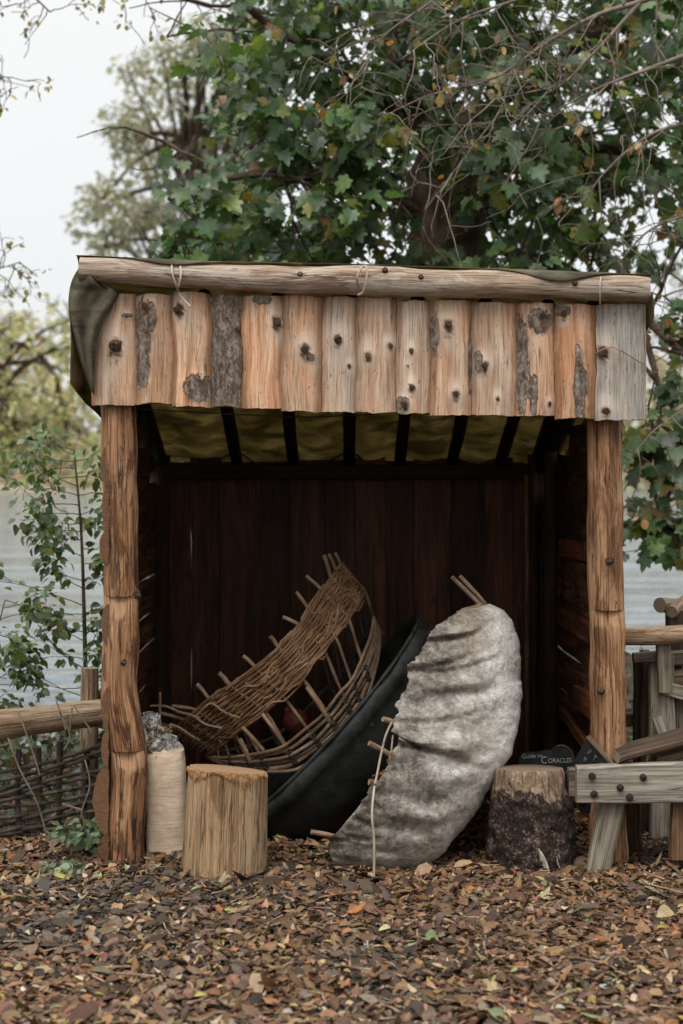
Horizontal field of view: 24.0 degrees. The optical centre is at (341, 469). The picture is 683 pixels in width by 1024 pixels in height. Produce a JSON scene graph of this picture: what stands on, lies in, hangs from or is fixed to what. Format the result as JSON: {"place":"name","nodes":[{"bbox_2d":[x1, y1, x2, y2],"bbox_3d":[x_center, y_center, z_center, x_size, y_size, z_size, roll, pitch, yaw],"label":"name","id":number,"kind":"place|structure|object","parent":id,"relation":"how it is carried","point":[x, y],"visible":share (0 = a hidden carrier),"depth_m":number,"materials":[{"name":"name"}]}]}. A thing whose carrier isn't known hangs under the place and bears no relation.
{"place":"outdoors","nodes":[
{"label":"outdoors","id":0,"kind":"place"},
{"bbox_2d":[0,490,682,746],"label":"water","id":1,"kind":"structure","parent":0,"point":[645,589],"depth_m":31.25,"materials":[{"name":"grey liquid"}]},
{"bbox_2d":[0,432,682,1023],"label":"ground","id":2,"kind":"structure","parent":0,"point":[88,488],"depth_m":5.98,"materials":[{"name":"brown plant"}]},
{"bbox_2d":[7,700,92,844],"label":"bramble stems","id":3,"kind":"object","parent":2,"relation":"on","point":[69,729],"visible":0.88,"depth_m":7.16,"materials":[{"name":"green plant"}]},
{"bbox_2d":[0,278,100,486],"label":"yellow tree","id":4,"kind":"object","parent":2,"relation":"on","point":[8,426],"visible":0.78,"depth_m":24.98,"materials":[{"name":"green plant"}]},
{"bbox_2d":[0,667,102,836],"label":"wattle fence","id":5,"kind":"object","parent":2,"relation":"on","point":[41,719],"visible":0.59,"depth_m":7.34,"materials":[{"name":"brown wood"}]},
{"bbox_2d":[0,423,103,746],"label":"alder sapling","id":6,"kind":"object","parent":2,"relation":"on","point":[17,649],"visible":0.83,"depth_m":8.24,"materials":[{"name":"green plant"}]},
{"bbox_2d":[39,856,84,882],"bbox_3d":[-1.151,1.671,6.704,0.206,0.103,0.144,0,0,35],"label":"creeping plant","id":7,"kind":"object","parent":2,"relation":"on","point":[65,866],"visible":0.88,"depth_m":6.68,"materials":[{"name":"green plant"}]},
{"bbox_2d":[46,816,107,857],"bbox_3d":[-1.098,1.614,6.993,0.328,0.242,0.399,0,0,27],"label":"nettle plant","id":8,"kind":"object","parent":2,"relation":"on","point":[84,839],"visible":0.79,"depth_m":6.95,"materials":[{"name":"green plant"}]},
{"bbox_2d":[0,0,274,306],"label":"overhanging tree","id":9,"kind":"object","parent":2,"relation":"on","point":[10,244],"visible":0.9,"depth_m":11.11,"materials":[{"name":"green plant"}]},
{"bbox_2d":[144,717,186,858],"bbox_3d":[-0.783,1.407,7.108,0.241,0.679,0.174,0,0,0],"label":"sack","id":10,"kind":"object","parent":2,"relation":"on","point":[165,805],"visible":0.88,"depth_m":7.03,"materials":[{"name":"fabric"}]},
{"bbox_2d":[60,13,278,531],"bbox_3d":[-2.898,-3.188,28.601,4.421,9.978,3.951,0,0,0],"label":"distant tree","id":11,"kind":"object","parent":2,"relation":"on","point":[146,218],"visible":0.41,"depth_m":28.10,"materials":[{"name":"green plant"}]},
{"bbox_2d":[181,764,267,880],"bbox_3d":[-0.498,1.494,6.799,0.389,0.509,0.393,0,0,0],"label":"log stump","id":12,"kind":"object","parent":2,"relation":"on","point":[225,820],"visible":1,"depth_m":6.65,"materials":[{"name":"brown wood"}]},
{"bbox_2d":[0,646,642,824],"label":"undergrowth","id":13,"kind":"object","parent":2,"relation":"on","point":[48,748],"visible":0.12,"depth_m":8.54,"materials":[{"name":"green plant"}]},
{"bbox_2d":[0,763,682,1023],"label":"fallen leaves","id":14,"kind":"object","parent":2,"relation":"on","point":[138,1011],"depth_m":5.69,"materials":[{"name":"brown plant"}]},
{"bbox_2d":[0,309,682,490],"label":"wood","id":15,"kind":"object","parent":2,"relation":"on","point":[662,366],"visible":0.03,"depth_m":190.70,"materials":[{"name":"green plant"}]},
{"bbox_2d":[267,614,430,839],"bbox_3d":[-0.008,1.192,7.718,1.085,0.995,1.017,0,0,0],"label":"tarred coracle","id":16,"kind":"object","parent":2,"relation":"on","point":[325,787],"visible":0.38,"depth_m":7.25,"materials":[{"name":"fabric"}]},
{"bbox_2d":[150,552,384,772],"bbox_3d":[-0.360,0.938,7.973,1.150,1.069,0.768,0,0,0],"label":"wicker coracle","id":17,"kind":"object","parent":16,"relation":"on","point":[256,689],"visible":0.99,"depth_m":7.73,"materials":[{"name":"brown wicker"}]},
{"bbox_2d":[283,707,309,734],"bbox_3d":[-0.225,1.251,7.999,0.133,0.138,0.134,0,0,0],"label":"float","id":18,"kind":"object","parent":17,"relation":"in","point":[292,724],"visible":0.67,"depth_m":7.96,"materials":[{"name":"red plastic"}]},
{"bbox_2d":[68,255,653,864],"bbox_3d":[0.083,0.448,7.979,2.493,2.718,2.482,0,0,0],"label":"timber shelter","id":19,"kind":"object","parent":2,"relation":"on","point":[406,443],"visible":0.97,"depth_m":6.99,"materials":[{"name":"brown wood"}]},
{"bbox_2d":[565,735,613,812],"bbox_3d":[1.067,1.318,6.966,0.069,0.354,0.340,0,0,-27],"label":"chalkboard","id":20,"kind":"object","parent":19,"relation":"attached to","point":[591,751],"visible":0.35,"depth_m":6.93,"materials":[{"name":"black wood"}]},
{"bbox_2d":[77,0,682,572],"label":"sycamore tree","id":21,"kind":"object","parent":2,"relation":"on","point":[235,212],"visible":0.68,"depth_m":10.38,"materials":[{"name":"green plant"}]},
{"bbox_2d":[310,575,522,876],"bbox_3d":[0.419,1.097,7.145,0.641,1.235,1.218,0,0,32],"label":"hide coracle","id":22,"kind":"object","parent":2,"relation":"on","point":[454,722],"visible":0.96,"depth_m":6.87,"materials":[{"name":"leather"}]},
{"bbox_2d":[297,0,682,529],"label":"bare tree","id":23,"kind":"object","parent":2,"relation":"on","point":[633,5],"visible":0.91,"depth_m":9.14,"materials":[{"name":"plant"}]},
{"bbox_2d":[484,764,577,873],"bbox_3d":[0.830,1.511,6.978,0.432,0.463,0.438,0,0,0],"label":"birch stump","id":24,"kind":"object","parent":2,"relation":"on","point":[531,821],"visible":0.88,"depth_m":6.83,"materials":[{"name":"brown wood"}]},
{"bbox_2d":[519,745,574,811],"bbox_3d":[0.937,1.472,7.356,0.253,0.435,0.023,0,0,0],"label":"chalkboard","id":25,"kind":"object","parent":24,"relation":"on","point":[562,756],"visible":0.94,"depth_m":7.35,"materials":[{"name":"black wood"}]},
{"bbox_2d":[567,761,682,875],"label":"trestle bench","id":26,"kind":"object","parent":2,"relation":"on","point":[612,790],"visible":0.91,"depth_m":6.74,"materials":[{"name":"grey wood"}]},
{"bbox_2d":[612,727,682,763],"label":"plank","id":27,"kind":"object","parent":26,"relation":"on","point":[654,744],"visible":0.97,"depth_m":6.82,"materials":[{"name":"brown wood"}]},
{"bbox_2d":[646,747,682,761],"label":"plank","id":28,"kind":"object","parent":26,"relation":"on","point":[676,754],"visible":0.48,"depth_m":6.92,"materials":[{"name":"brown wood"}]},
{"bbox_2d":[610,90,682,427],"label":"hazy tree","id":29,"kind":"object","parent":2,"relation":"on","point":[671,279],"visible":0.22,"depth_m":28.18,"materials":[{"name":"green plant"}]},
{"bbox_2d":[625,595,682,841],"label":"rustic fence","id":30,"kind":"object","parent":2,"relation":"on","point":[658,691],"visible":0.69,"depth_m":7.42,"materials":[{"name":"brown wood"}]},
{"bbox_2d":[0,0,682,431],"label":"sky","id":31,"kind":"structure","parent":0,"point":[43,160],"materials":[{"name":"white"}]}
]}

